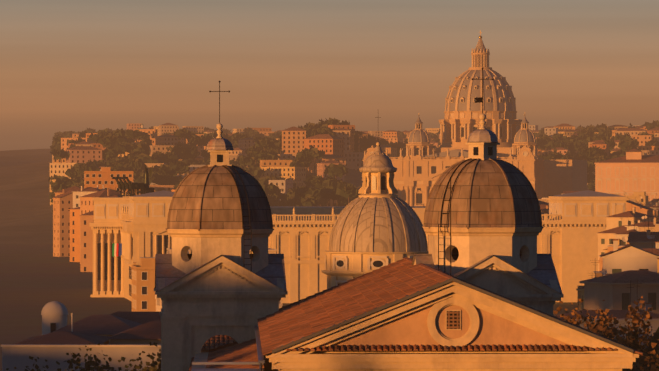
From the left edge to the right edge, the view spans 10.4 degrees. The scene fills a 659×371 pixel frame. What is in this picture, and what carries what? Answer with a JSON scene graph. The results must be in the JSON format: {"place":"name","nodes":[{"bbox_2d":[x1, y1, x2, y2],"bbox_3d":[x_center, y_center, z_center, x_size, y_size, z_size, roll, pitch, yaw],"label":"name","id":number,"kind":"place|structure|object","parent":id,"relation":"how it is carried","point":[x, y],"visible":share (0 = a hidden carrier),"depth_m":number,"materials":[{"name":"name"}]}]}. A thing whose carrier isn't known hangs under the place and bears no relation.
{"place":"outdoors","nodes":[
{"label":"outdoors","id":0,"kind":"place"},
{"bbox_2d":[0,148,362,250],"bbox_3d":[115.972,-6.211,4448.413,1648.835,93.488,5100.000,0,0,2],"label":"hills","id":1,"kind":"structure","parent":0,"point":[26,212],"depth_m":2818.53,"materials":[{"name":"brown plant"}]},
{"bbox_2d":[48,117,658,213],"bbox_3d":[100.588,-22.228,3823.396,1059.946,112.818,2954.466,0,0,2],"label":"tree foliage","id":2,"kind":"object","parent":1,"relation":"on","point":[117,142],"visible":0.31,"depth_m":2967.95,"materials":[{"name":"green plant"}]},
{"bbox_2d":[50,123,658,205],"bbox_3d":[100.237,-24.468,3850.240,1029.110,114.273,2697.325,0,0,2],"label":"hillside buildings","id":3,"kind":"structure","parent":1,"relation":"on","point":[339,148],"depth_m":2968.28,"materials":[{"name":"beige paint"}]},
{"bbox_2d":[362,30,586,205],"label":"domed basilica","id":4,"kind":"structure","parent":1,"relation":"on","point":[422,166],"depth_m":2501.52,"materials":[{"name":"stone"}]},
{"bbox_2d":[562,149,658,200],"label":"building","id":5,"kind":"structure","parent":1,"relation":"on","point":[631,172],"depth_m":2347.97,"materials":[{"name":"paint"}]},
{"bbox_2d":[155,238,282,311],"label":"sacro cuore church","id":6,"kind":"structure","parent":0,"point":[158,304],"depth_m":752.41,"materials":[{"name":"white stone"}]},
{"bbox_2d":[0,244,577,370],"bbox_3d":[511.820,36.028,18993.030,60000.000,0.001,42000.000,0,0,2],"label":"terrain","id":7,"kind":"structure","parent":0,"point":[35,279],"depth_m":1207.81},
{"bbox_2d":[1,301,160,370],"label":"roofs","id":8,"kind":"structure","parent":7,"relation":"on","point":[117,335],"depth_m":293.53,"materials":[{"name":"tile"}]},
{"bbox_2d":[84,167,132,193],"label":"apartment block","id":9,"kind":"structure","parent":7,"relation":"on","point":[103,175],"depth_m":1895.75,"materials":[{"name":"paint"}]},
{"bbox_2d":[53,180,175,271],"bbox_3d":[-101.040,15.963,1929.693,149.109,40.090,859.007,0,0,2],"label":"apartment buildings","id":10,"kind":"structure","parent":7,"relation":"on","point":[73,212],"depth_m":1705.37,"materials":[{"name":"paint"}]},
{"bbox_2d":[131,248,276,311],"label":"ochre prati blocks","id":11,"kind":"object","parent":7,"relation":"on","point":[143,287],"visible":0.1,"depth_m":921.04,"materials":[{"name":"beige paint"}]},
{"bbox_2d":[154,81,287,370],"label":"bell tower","id":12,"kind":"structure","parent":7,"relation":"on","point":[219,279],"depth_m":187.55,"materials":[{"name":"stone"}]},
{"bbox_2d":[6,296,658,370],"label":"park trees","id":13,"kind":"object","parent":7,"relation":"on","point":[647,359],"visible":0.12,"depth_m":251.55,"materials":[{"name":"green plant"}]},
{"bbox_2d":[89,164,628,302],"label":"palace building","id":14,"kind":"structure","parent":7,"relation":"on","point":[129,230],"depth_m":1115.58,"materials":[{"name":"stone"}]},
{"bbox_2d":[188,179,642,370],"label":"church gable","id":15,"kind":"structure","parent":7,"relation":"on","point":[403,314],"depth_m":149.73,"materials":[{"name":"beige paint"}]},
{"bbox_2d":[321,117,428,288],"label":"church dome","id":16,"kind":"structure","parent":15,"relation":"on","point":[378,224],"depth_m":594.51,"materials":[{"name":"lead sheet"},{"name":"white stone"}]},
{"bbox_2d":[411,68,563,316],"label":"dome","id":17,"kind":"structure","parent":7,"relation":"on","point":[496,223],"depth_m":174.64,"materials":[{"name":"stone"}]},
{"bbox_2d":[536,192,653,218],"bbox_3d":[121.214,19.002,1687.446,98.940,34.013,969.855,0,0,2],"label":"houses","id":18,"kind":"structure","parent":7,"relation":"on","point":[632,202],"depth_m":1229.77,"materials":[{"name":"paint"}]},
{"bbox_2d":[554,198,658,348],"bbox_3d":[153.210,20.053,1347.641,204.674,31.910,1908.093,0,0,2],"label":"city rooftops","id":19,"kind":"object","parent":7,"relation":"on","point":[626,274],"visible":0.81,"depth_m":496.65,"materials":[{"name":"paint"}]},
{"bbox_2d":[0,0,658,150],"label":"sky","id":20,"kind":"structure","parent":0,"point":[66,65],"materials":[{"name":"orange"}]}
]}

